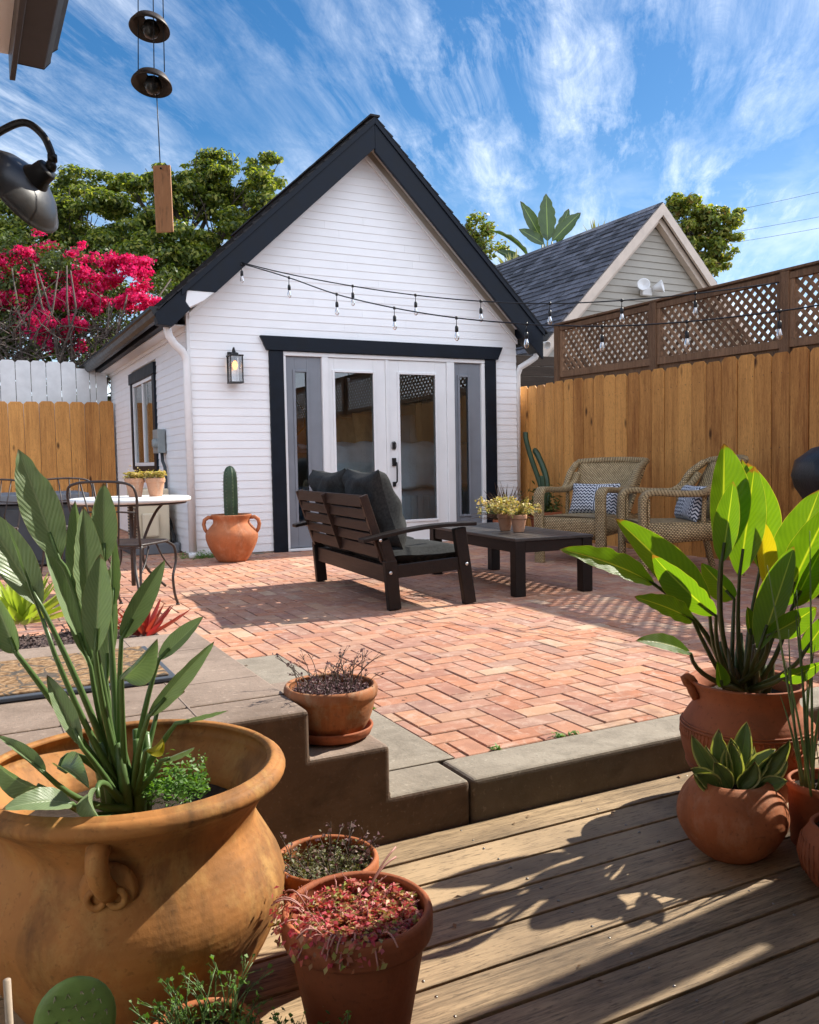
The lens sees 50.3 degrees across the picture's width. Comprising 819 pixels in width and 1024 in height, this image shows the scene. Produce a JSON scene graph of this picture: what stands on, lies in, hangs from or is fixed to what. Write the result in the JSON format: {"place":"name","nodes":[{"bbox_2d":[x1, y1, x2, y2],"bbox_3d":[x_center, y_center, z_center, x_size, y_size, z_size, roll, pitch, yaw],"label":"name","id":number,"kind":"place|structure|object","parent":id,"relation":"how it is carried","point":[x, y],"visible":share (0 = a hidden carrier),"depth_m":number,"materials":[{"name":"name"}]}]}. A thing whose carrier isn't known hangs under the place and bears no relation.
{"place":"outdoors","nodes":[
{"label":"outdoors","id":0,"kind":"place"},
{"bbox_2d":[0,624,158,651],"bbox_3d":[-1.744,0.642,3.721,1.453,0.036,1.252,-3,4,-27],"label":"gravel","id":1,"kind":"structure","parent":0,"point":[33,641],"depth_m":4.20,"materials":[{"name":"grey gravel"}]},
{"bbox_2d":[0,571,63,624],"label":"agave","id":2,"kind":"object","parent":1,"relation":"in","point":[22,610],"visible":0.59,"depth_m":4.47,"materials":[{"name":"green plant"}]},
{"bbox_2d":[118,598,191,635],"bbox_3d":[-1.278,0.511,4.183,0.368,0.170,0.387,0,3,13],"label":"bromeliad","id":3,"kind":"object","parent":1,"relation":"in","point":[149,626],"visible":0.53,"depth_m":4.16,"materials":[{"name":"red plant"}]},
{"bbox_2d":[24,548,706,756],"bbox_3d":[-3.188,0.703,7.827,11.800,0.295,12.040,-3,4,-27],"label":"patio bedding","id":4,"kind":"object","parent":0,"point":[318,658],"visible":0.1,"depth_m":4.58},
{"bbox_2d":[0,360,107,509],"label":"white fence","id":5,"kind":"object","parent":4,"relation":"on","point":[54,374],"visible":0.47,"depth_m":12.78,"materials":[{"name":"paint"}]},
{"bbox_2d":[0,401,117,522],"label":"cedar fence","id":6,"kind":"object","parent":4,"relation":"on","point":[64,445],"visible":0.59,"depth_m":12.68,"materials":[{"name":"brown wood"}]},
{"bbox_2d":[79,113,550,557],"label":"cottage","id":7,"kind":"structure","parent":4,"relation":"on","point":[362,203],"depth_m":9.58,"materials":[{"name":"white paint"}]},
{"bbox_2d":[128,361,158,474],"bbox_3d":[-3.352,-1.135,11.024,0.075,1.340,1.690,-3,4,-27],"label":"window","id":8,"kind":"structure","parent":7,"relation":"in","point":[142,382],"depth_m":11.00,"materials":[{"name":"black paint"}]},
{"bbox_2d":[152,429,167,487],"bbox_3d":[-2.866,-0.437,9.964,0.138,1.010,0.358,-3,4,-27],"label":"meter box","id":9,"kind":"object","parent":7,"relation":"attached to","point":[158,443],"visible":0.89,"depth_m":9.86,"materials":[{"name":"grey metal"}]},
{"bbox_2d":[226,347,243,383],"bbox_3d":[-1.788,-1.501,8.914,0.144,0.372,0.175,-3,4,-27],"label":"wall lantern","id":10,"kind":"object","parent":7,"relation":"attached to","point":[233,355],"depth_m":8.89,"materials":[{"name":"black metal"}]},
{"bbox_2d":[296,401,304,435],"bbox_3d":[-1.860,-1.401,13.050,0.637,0.636,0.032,-3,4,-27],"label":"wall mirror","id":11,"kind":"object","parent":7,"relation":"attached to","point":[299,432],"depth_m":13.16,"materials":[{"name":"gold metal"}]},
{"bbox_2d":[328,358,386,474],"bbox_3d":[-0.572,-0.668,9.702,0.687,2.048,0.059,-3,4,-27],"label":"door","id":12,"kind":"structure","parent":7,"relation":"in","point":[376,368],"depth_m":9.74,"materials":[{"name":"white paint"}]},
{"bbox_2d":[388,360,447,538],"bbox_3d":[0.114,-0.700,10.026,0.743,2.048,0.107,-3,4,-27],"label":"door","id":13,"kind":"structure","parent":7,"relation":"in","point":[437,369],"depth_m":10.08,"materials":[{"name":"white paint"}]},
{"bbox_2d":[240,262,778,324],"bbox_3d":[0.664,-2.068,7.928,4.989,0.855,0.108,0,4,18],"label":"string light","id":14,"kind":"object","parent":7,"relation":"hanging from","point":[481,301],"visible":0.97,"depth_m":7.83,"materials":[{"name":"black plastic"}]},
{"bbox_2d":[242,263,818,351],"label":"string light","id":15,"kind":"object","parent":7,"relation":"hanging from","point":[686,322],"visible":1,"depth_m":6.87,"materials":[{"name":"black plastic"}]},
{"bbox_2d":[543,341,550,348],"bbox_3d":[1.635,-2.075,10.757,0.177,0.148,0.164,-3,4,-27],"label":"security light","id":16,"kind":"object","parent":7,"relation":"attached to","point":[546,344],"visible":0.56,"depth_m":10.76,"materials":[{"name":"white plastic"}]},
{"bbox_2d":[516,355,586,387],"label":"board wall","id":17,"kind":"structure","parent":7,"relation":"attached to","point":[532,373],"depth_m":12.50,"materials":[{"name":"wood"}]},
{"bbox_2d":[520,347,818,563],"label":"cedar fence","id":18,"kind":"object","parent":4,"relation":"on","point":[675,424],"visible":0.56,"depth_m":8.35,"materials":[{"name":"wood"}]},
{"bbox_2d":[554,260,818,382],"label":"lattice fence","id":19,"kind":"object","parent":18,"relation":"on","point":[656,355],"visible":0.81,"depth_m":8.18,"materials":[{"name":"brown wood"}]},
{"bbox_2d":[297,441,467,521],"bbox_3d":[-0.454,-0.527,11.615,2.093,1.550,2.103,-3,4,-27],"label":"bed","id":20,"kind":"object","parent":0,"point":[418,477],"visible":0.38,"depth_m":10.78,"materials":[{"name":"grey wood"}]},
{"bbox_2d":[0,529,818,758],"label":"brick patio","id":21,"kind":"structure","parent":0,"point":[585,634],"depth_m":4.73,"materials":[{"name":"brick"}]},
{"bbox_2d":[0,479,20,530],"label":"iron chair","id":22,"kind":"object","parent":21,"relation":"on","point":[7,501],"visible":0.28,"depth_m":7.34,"materials":[{"name":"black metal"}]},
{"bbox_2d":[0,490,88,564],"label":"patio cabinet","id":23,"kind":"object","parent":21,"relation":"on","point":[12,512],"visible":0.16,"depth_m":8.27,"materials":[{"name":"grey stone"}]},
{"bbox_2d":[40,477,93,572],"bbox_3d":[-2.736,0.147,7.177,0.498,0.863,0.607,-4,4,-39],"label":"iron chair","id":24,"kind":"object","parent":21,"relation":"on","point":[43,553],"visible":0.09,"depth_m":7.35,"materials":[{"name":"black metal"}]},
{"bbox_2d":[66,480,179,604],"bbox_3d":[-1.842,0.219,5.660,0.498,0.863,0.607,0,3,11],"label":"iron chair","id":25,"kind":"object","parent":21,"relation":"on","point":[132,542],"visible":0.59,"depth_m":5.42,"materials":[{"name":"black metal"}]},
{"bbox_2d":[69,495,190,589],"bbox_3d":[-2.079,0.246,6.540,0.878,0.713,0.878,-3,4,-27],"label":"bistro table","id":26,"kind":"object","parent":21,"relation":"on","point":[143,500],"visible":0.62,"depth_m":6.41,"materials":[{"name":"white stone"}]},
{"bbox_2d":[125,478,144,496],"bbox_3d":[-2.074,-0.186,6.590,0.147,0.140,0.145,-3,4,-27],"label":"clay pot","id":27,"kind":"object","parent":26,"relation":"on","point":[137,484],"visible":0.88,"depth_m":6.54,"materials":[{"name":"ceramic"}]},
{"bbox_2d":[122,465,144,479],"bbox_3d":[-2.079,-0.295,6.593,0.178,0.120,0.170,0,3,11],"label":"succulent","id":28,"kind":"object","parent":27,"relation":"on","point":[139,474],"visible":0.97,"depth_m":6.56,"materials":[{"name":"yellow plant"}]},
{"bbox_2d":[145,478,164,496],"bbox_3d":[-1.923,-0.189,6.600,0.146,0.140,0.146,-3,4,-27],"label":"clay pot","id":29,"kind":"object","parent":26,"relation":"on","point":[155,486],"visible":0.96,"depth_m":6.55,"materials":[{"name":"ceramic"}]},
{"bbox_2d":[143,469,166,479],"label":"succulent","id":30,"kind":"object","parent":29,"relation":"on","point":[156,474],"visible":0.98,"depth_m":6.56,"materials":[{"name":"yellow plant"}]},
{"bbox_2d":[122,541,179,555],"bbox_3d":[-2.909,0.377,9.722,0.490,0.115,0.900,-3,4,-27],"label":"equipment pad","id":31,"kind":"object","parent":21,"relation":"on","point":[165,548],"visible":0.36,"depth_m":9.36,"materials":[{"name":"grey stone"}]},
{"bbox_2d":[127,488,174,542],"bbox_3d":[-2.850,0.035,9.643,0.409,0.595,0.765,-3,4,-27],"label":"air conditioner","id":32,"kind":"object","parent":31,"relation":"on","point":[161,526],"visible":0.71,"depth_m":9.41,"materials":[{"name":"beige metal"}]},
{"bbox_2d":[202,513,260,561],"bbox_3d":[-1.737,0.250,8.529,0.522,0.458,0.507,-3,4,-27],"label":"terracotta urn","id":33,"kind":"object","parent":21,"relation":"on","point":[231,538],"visible":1,"depth_m":8.36,"materials":[{"name":"ceramic"}]},
{"bbox_2d":[221,466,239,515],"bbox_3d":[-1.745,-0.177,8.504,0.170,0.545,0.168,2,4,41],"label":"column cactus","id":34,"kind":"object","parent":33,"relation":"in","point":[230,490],"depth_m":8.46,"materials":[{"name":"green plant"}]},
{"bbox_2d":[177,550,578,749],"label":"ground weeds","id":35,"kind":"object","parent":21,"relation":"on","point":[559,735],"visible":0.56,"depth_m":2.99,"materials":[{"name":"plant"}]},
{"bbox_2d":[292,489,476,610],"bbox_3d":[-0.247,0.213,6.310,0.805,0.744,1.650,-2,4,-23],"label":"outdoor loveseat","id":36,"kind":"object","parent":21,"relation":"on","point":[388,570],"visible":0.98,"depth_m":5.72,"materials":[{"name":"brown wood"}]},
{"bbox_2d":[322,535,413,552],"bbox_3d":[-0.320,0.221,6.678,0.591,0.116,0.727,-2,4,-23],"label":"seat cushion","id":37,"kind":"object","parent":36,"relation":"on","point":[344,550],"visible":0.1,"depth_m":6.48,"materials":[{"name":"grey fabric"}]},
{"bbox_2d":[308,468,354,534],"bbox_3d":[-0.526,-0.061,6.554,0.324,0.539,0.704,-2,4,-23],"label":"back cushion","id":38,"kind":"object","parent":37,"relation":"on","point":[321,481],"visible":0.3,"depth_m":6.36,"materials":[{"name":"grey fabric"}]},
{"bbox_2d":[352,539,454,562],"bbox_3d":[-0.033,0.255,6.004,0.591,0.115,0.727,-2,4,-23],"label":"seat cushion","id":39,"kind":"object","parent":36,"relation":"on","point":[412,550],"visible":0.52,"depth_m":5.73,"materials":[{"name":"grey fabric"}]},
{"bbox_2d":[342,469,406,548],"bbox_3d":[-0.244,-0.030,5.933,0.328,0.535,0.705,-2,4,-23],"label":"back cushion","id":40,"kind":"object","parent":39,"relation":"on","point":[383,497],"visible":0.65,"depth_m":5.66,"materials":[{"name":"grey fabric"}]},
{"bbox_2d":[430,522,592,596],"bbox_3d":[0.734,0.336,6.736,0.630,0.403,1.475,-2,4,-22],"label":"coffee table","id":41,"kind":"object","parent":21,"relation":"on","point":[494,539],"visible":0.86,"depth_m":6.16,"materials":[{"name":"brown wood"}]},
{"bbox_2d":[497,514,511,530],"bbox_3d":[0.726,0.076,6.608,0.124,0.130,0.124,-2,4,-22],"label":"clay pot","id":42,"kind":"object","parent":41,"relation":"on","point":[505,522],"visible":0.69,"depth_m":6.57,"materials":[{"name":"ceramic"}]},
{"bbox_2d":[475,494,539,516],"bbox_3d":[0.720,-0.046,6.627,0.469,0.176,0.506,-2,4,-22],"label":"succulent","id":43,"kind":"object","parent":42,"relation":"in","point":[496,511],"visible":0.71,"depth_m":6.57,"materials":[{"name":"yellow plant"}]},
{"bbox_2d":[510,515,526,531],"bbox_3d":[0.809,0.083,6.459,0.124,0.130,0.124,-2,4,-22],"label":"clay pot","id":44,"kind":"object","parent":41,"relation":"on","point":[518,522],"visible":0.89,"depth_m":6.42,"materials":[{"name":"ceramic"}]},
{"bbox_2d":[483,496,541,517],"bbox_3d":[0.802,-0.030,6.447,0.418,0.176,0.509,2,4,39],"label":"succulent","id":45,"kind":"object","parent":44,"relation":"in","point":[514,509],"visible":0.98,"depth_m":6.42,"materials":[{"name":"yellow plant"}]},
{"bbox_2d":[530,510,561,526],"bbox_3d":[1.553,0.164,9.981,0.382,0.345,0.379,-3,4,-27],"label":"terracotta pot","id":46,"kind":"object","parent":21,"relation":"on","point":[545,514],"visible":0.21,"depth_m":9.86,"materials":[{"name":"ceramic"}]},
{"bbox_2d":[523,432,549,511],"bbox_3d":[1.512,-0.428,9.996,0.253,0.995,0.532,-2,3,-16],"label":"leaning cactus","id":47,"kind":"object","parent":46,"relation":"on","point":[544,480],"visible":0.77,"depth_m":10.11,"materials":[{"name":"green plant"}]},
{"bbox_2d":[518,481,569,513],"bbox_3d":[1.525,-0.172,9.946,0.725,0.395,0.536,-3,4,-27],"label":"ground plant","id":48,"kind":"object","parent":46,"relation":"on","point":[552,507],"visible":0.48,"depth_m":9.87,"materials":[{"name":"green plant"}]},
{"bbox_2d":[533,457,649,562],"bbox_3d":[1.702,-0.028,8.063,0.770,0.955,0.915,2,4,42],"label":"wicker armchair","id":49,"kind":"object","parent":21,"relation":"on","point":[600,524],"visible":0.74,"depth_m":7.95,"materials":[{"name":"brown wicker"}]},
{"bbox_2d":[569,483,620,514],"bbox_3d":[1.716,-0.123,8.106,0.496,0.283,0.174,2,4,42],"label":"zigzag cushion","id":50,"kind":"object","parent":49,"relation":"on","point":[583,498],"visible":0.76,"depth_m":8.08,"materials":[{"name":"fabric"}]},
{"bbox_2d":[617,455,748,575],"bbox_3d":[2.237,0.018,7.105,0.915,0.955,0.770,-1,3,-1],"label":"wicker armchair","id":51,"kind":"object","parent":21,"relation":"on","point":[675,530],"visible":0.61,"depth_m":6.80,"materials":[{"name":"brown wicker"}]},
{"bbox_2d":[674,485,708,521],"bbox_3d":[2.283,-0.073,7.071,0.176,0.283,0.497,-1,3,0],"label":"zigzag cushion","id":52,"kind":"object","parent":51,"relation":"on","point":[689,508],"visible":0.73,"depth_m":6.93,"materials":[{"name":"fabric"}]},
{"bbox_2d":[791,446,818,596],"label":"covered grill","id":53,"kind":"object","parent":21,"relation":"on","point":[805,474],"visible":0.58,"depth_m":5.67,"materials":[{"name":"black plastic"}]},
{"bbox_2d":[0,0,818,401],"label":"sky","id":54,"kind":"structure","parent":0,"point":[607,110],"materials":[{"name":"blue"}]},
{"bbox_2d":[488,194,580,258],"bbox_3d":[2.906,-5.481,20.980,2.343,4.355,1.025,-3,4,-27],"label":"banana plant","id":55,"kind":"object","parent":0,"point":[541,226],"visible":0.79,"depth_m":20.96,"materials":[{"name":"green plant"}]},
{"bbox_2d":[718,192,817,264],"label":"power line","id":56,"kind":"object","parent":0,"point":[772,225],"visible":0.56,"depth_m":33.01,"materials":[{"name":"black metal"}]},
{"bbox_2d":[767,550,818,796],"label":"reed grass","id":57,"kind":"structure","parent":0,"point":[809,751],"depth_m":2.33,"materials":[{"name":"green plant"}]},
{"label":"ground","id":58,"kind":"structure","parent":0,"visible":0},
{"bbox_2d":[0,271,150,400],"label":"hedge","id":59,"kind":"object","parent":58,"relation":"on","point":[48,357],"visible":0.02,"depth_m":16.01,"materials":[{"name":"green plant"}]},
{"bbox_2d":[0,163,158,388],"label":"shade tree","id":60,"kind":"object","parent":58,"relation":"on","point":[105,203],"visible":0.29,"depth_m":20.61,"materials":[{"name":"green plant"}]},
{"bbox_2d":[0,228,179,401],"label":"bougainvillea","id":61,"kind":"object","parent":58,"relation":"on","point":[42,323],"visible":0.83,"depth_m":14.58,"materials":[{"name":"pink blossom"},{"name":"green foliage"},{"name":"grey twig"}]},
{"bbox_2d":[0,632,283,735],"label":"landing","id":62,"kind":"object","parent":58,"relation":"on","point":[28,715],"visible":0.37,"depth_m":2.56,"materials":[{"name":"grey concrete"}]},
{"bbox_2d":[0,646,174,702],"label":"door mat","id":63,"kind":"object","parent":62,"relation":"on","point":[17,682],"depth_m":2.69,"materials":[{"name":"fabric"}]},
{"bbox_2d":[60,640,256,732],"bbox_3d":[-1.813,0.563,2.263,2.790,0.010,1.250,-3,4,-27],"label":"landing joint","id":64,"kind":"object","parent":62,"relation":"on","point":[191,710],"visible":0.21,"depth_m":2.62,"materials":[{"name":"concrete"}]},
{"bbox_2d":[103,147,287,297],"bbox_3d":[-5.078,-4.294,21.049,4.708,8.846,3.649,-1,3,-1],"label":"shade tree","id":65,"kind":"object","parent":58,"relation":"on","point":[206,189],"visible":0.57,"depth_m":20.37,"materials":[{"name":"green plant"}]},
{"bbox_2d":[0,695,468,848],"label":"landing steps","id":66,"kind":"structure","parent":58,"relation":"on","point":[314,790],"depth_m":2.38,"materials":[{"name":"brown concrete"}]},
{"bbox_2d":[309,718,372,745],"bbox_3d":[-0.226,0.632,2.532,0.243,0.037,0.241,-3,4,-27],"label":"saucer","id":67,"kind":"object","parent":66,"relation":"on","point":[338,739],"visible":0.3,"depth_m":2.43,"materials":[{"name":"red ceramic"}]},
{"bbox_2d":[283,673,377,735],"bbox_3d":[-0.225,0.567,2.528,0.269,0.143,0.271,-3,4,-27],"label":"cracked pot","id":68,"kind":"object","parent":67,"relation":"on","point":[338,714],"visible":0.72,"depth_m":2.42,"materials":[{"name":"ceramic"}]},
{"bbox_2d":[272,645,386,694],"bbox_3d":[-0.215,0.469,2.505,0.312,0.123,0.307,-3,4,-27],"label":"sedum","id":69,"kind":"object","parent":68,"relation":"in","point":[345,686],"visible":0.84,"depth_m":2.51,"materials":[{"name":"brown plant"}]},
{"bbox_2d":[271,681,287,692],"bbox_3d":[-0.389,0.886,2.861,0.234,0.503,0.638,-3,4,-27],"label":"step","id":70,"kind":"object","parent":58,"relation":"on","point":[280,686],"depth_m":3.12,"materials":[{"name":"brown concrete"}]},
{"bbox_2d":[236,655,453,771],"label":"curb","id":71,"kind":"structure","parent":58,"relation":"on","point":[407,749],"depth_m":3.01,"materials":[{"name":"concrete"}]},
{"bbox_2d":[462,210,509,259],"bbox_3d":[1.570,-4.612,25.848,2.929,8.646,1.390,-3,4,-27],"label":"slender tree","id":72,"kind":"object","parent":58,"relation":"on","point":[479,236],"visible":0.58,"depth_m":25.72,"materials":[{"name":"green plant"}]},
{"bbox_2d":[496,202,754,386],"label":"garage","id":73,"kind":"structure","parent":58,"relation":"on","point":[619,258],"depth_m":14.50,"materials":[{"name":"beige"}]},
{"bbox_2d":[494,248,518,265],"bbox_3d":[2.317,-3.175,20.150,0.968,5.800,1.226,-2,4,-19],"label":"spiky palm","id":74,"kind":"object","parent":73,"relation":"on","point":[500,260],"visible":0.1,"depth_m":20.00,"materials":[{"name":"green plant"}]},
{"bbox_2d":[637,278,664,296],"bbox_3d":[3.938,-3.678,14.270,0.584,0.247,0.280,-3,4,-27],"label":"floodlight","id":75,"kind":"object","parent":73,"relation":"attached to","point":[643,284],"visible":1,"depth_m":14.26,"materials":[{"name":"white plastic"}]},
{"bbox_2d":[442,687,818,823],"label":"curb","id":76,"kind":"structure","parent":58,"relation":"on","point":[507,781],"depth_m":2.78,"materials":[{"name":"concrete"}]},
{"bbox_2d":[664,192,746,276],"bbox_3d":[9.971,-5.866,30.385,2.746,10.368,2.901,-3,4,-27],"label":"street tree","id":77,"kind":"object","parent":58,"relation":"on","point":[701,226],"visible":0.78,"depth_m":29.63,"materials":[{"name":"green plant"}]},
{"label":"deck frame","id":78,"kind":"structure","parent":58,"relation":"on","visible":0},
{"bbox_2d":[0,0,68,80],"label":"house","id":79,"kind":"structure","parent":78,"relation":"on","point":[30,32],"depth_m":3.26,"materials":[{"name":"beige stucco"},{"name":"dark brown painted wood"}]},
{"bbox_2d":[0,119,58,232],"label":"barn lamp","id":80,"kind":"object","parent":79,"relation":"attached to","point":[26,195],"visible":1,"depth_m":1.68,"materials":[{"name":"black metal"}]},
{"bbox_2d":[128,0,173,232],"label":"wind chime","id":81,"kind":"object","parent":79,"relation":"hanging from","point":[141,27],"visible":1,"depth_m":1.80,"materials":[{"name":"brown metal"}]},
{"bbox_2d":[0,741,818,1023],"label":"deck","id":82,"kind":"structure","parent":78,"relation":"on","point":[514,946],"depth_m":1.99,"materials":[{"name":"brown wood"}]},
{"bbox_2d":[3,978,13,1023],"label":"garden stake","id":83,"kind":"object","parent":82,"relation":"on","point":[7,992],"visible":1,"depth_m":1.28,"materials":[{"name":"wood"}]},
{"bbox_2d":[0,719,284,1023],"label":"ochre urn","id":84,"kind":"object","parent":82,"relation":"on","point":[126,908],"visible":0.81,"depth_m":1.50,"materials":[{"name":"ceramic"}]},
{"bbox_2d":[0,449,226,816],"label":"bird of paradise","id":85,"kind":"object","parent":84,"relation":"on","point":[86,582],"visible":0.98,"depth_m":1.61,"materials":[{"name":"green plant"}]},
{"bbox_2d":[140,749,210,806],"bbox_3d":[-0.457,0.510,1.698,0.137,0.090,0.141,-3,4,-27],"label":"seedling patch","id":86,"kind":"object","parent":84,"relation":"in","point":[174,783],"visible":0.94,"depth_m":1.68,"materials":[{"name":"green plant"}]},
{"bbox_2d":[153,997,259,1023],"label":"terracotta pot","id":87,"kind":"object","parent":82,"relation":"on","point":[193,1003],"visible":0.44,"depth_m":1.46,"materials":[{"name":"ceramic"}]},
{"bbox_2d":[129,954,273,1023],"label":"seedling","id":88,"kind":"object","parent":87,"relation":"on","point":[204,1010],"visible":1,"depth_m":1.43,"materials":[{"name":"green plant"}]},
{"bbox_2d":[281,834,378,902],"bbox_3d":[-0.177,0.851,1.877,0.225,0.229,0.227,-3,4,-27],"label":"terracotta pot","id":89,"kind":"object","parent":82,"relation":"on","point":[293,882],"visible":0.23,"depth_m":1.93,"materials":[{"name":"ceramic"}]},
{"bbox_2d":[279,820,383,879],"bbox_3d":[-0.175,0.734,1.854,0.254,0.100,0.238,-3,4,-27],"label":"sedum","id":90,"kind":"object","parent":89,"relation":"on","point":[349,862],"visible":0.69,"depth_m":1.88,"materials":[{"name":"green plant"}]},
{"bbox_2d":[281,871,432,1023],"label":"terracotta pot","id":91,"kind":"object","parent":82,"relation":"on","point":[367,994],"visible":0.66,"depth_m":1.51,"materials":[{"name":"ceramic"}]},
{"bbox_2d":[268,846,422,974],"bbox_3d":[-0.105,0.722,1.575,0.290,0.104,0.292,-3,4,-27],"label":"sedum","id":92,"kind":"object","parent":91,"relation":"on","point":[321,916],"visible":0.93,"depth_m":1.58,"materials":[{"name":"red plant"}]},
{"bbox_2d":[120,576,780,980],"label":"leaf litter","id":93,"kind":"object","parent":82,"relation":"on","point":[526,816],"visible":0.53,"depth_m":2.38,"materials":[{"name":"brown plant"}]},
{"bbox_2d":[421,775,795,1023],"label":"deck screws","id":94,"kind":"object","parent":82,"relation":"on","point":[631,953],"visible":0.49,"depth_m":2.06,"materials":[{"name":"metal"}]},
{"bbox_2d":[676,774,789,864],"bbox_3d":[0.865,0.815,2.340,0.288,0.210,0.286,-3,4,-27],"label":"round pot","id":95,"kind":"object","parent":82,"relation":"on","point":[735,825],"visible":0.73,"depth_m":2.23,"materials":[{"name":"ceramic"}]},
{"bbox_2d":[691,722,790,791],"bbox_3d":[0.875,0.658,2.329,0.278,0.164,0.119,-1,3,0],"label":"snake plant","id":96,"kind":"object","parent":95,"relation":"on","point":[740,762],"visible":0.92,"depth_m":2.31,"materials":[{"name":"green plant"}]},
{"bbox_2d":[679,667,817,802],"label":"pot","id":97,"kind":"object","parent":82,"relation":"on","point":[710,710],"visible":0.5,"depth_m":2.56,"materials":[{"name":"orange ceramic"}]},
{"bbox_2d":[560,444,818,692],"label":"bird of paradise","id":98,"kind":"object","parent":97,"relation":"on","point":[748,526],"visible":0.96,"depth_m":2.51,"materials":[{"name":"green plant"}]},
{"bbox_2d":[785,768,818,845],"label":"cylinder pot","id":99,"kind":"object","parent":82,"relation":"on","point":[803,806],"visible":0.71,"depth_m":2.35,"materials":[{"name":"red ceramic"}]},
{"bbox_2d":[796,813,818,887],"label":"patterned pot","id":100,"kind":"object","parent":82,"relation":"on","point":[807,846],"visible":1,"depth_m":2.12,"materials":[{"name":"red ceramic"}]},
{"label":"terracotta pot","id":101,"kind":"object","parent":82,"relation":"on","visible":0},
{"bbox_2d":[230,1006,350,1023],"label":"seedling","id":102,"kind":"object","parent":101,"relation":"in","point":[275,1018],"visible":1,"depth_m":1.42,"materials":[{"name":"green plant"}]},
{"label":"terracotta pot","id":103,"kind":"object","parent":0,"visible":0},
{"bbox_2d":[464,482,533,521],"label":"bronze grass","id":104,"kind":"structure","parent":103,"relation":"in","point":[498,495],"depth_m":9.94,"materials":[{"name":"plant"}]},
{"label":"terracotta pot","id":105,"kind":"object","parent":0,"visible":0},
{"bbox_2d":[33,976,115,1023],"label":"prickly pear","id":106,"kind":"object","parent":105,"relation":"in","point":[81,1000],"visible":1,"depth_m":1.25,"materials":[{"name":"green plant"}]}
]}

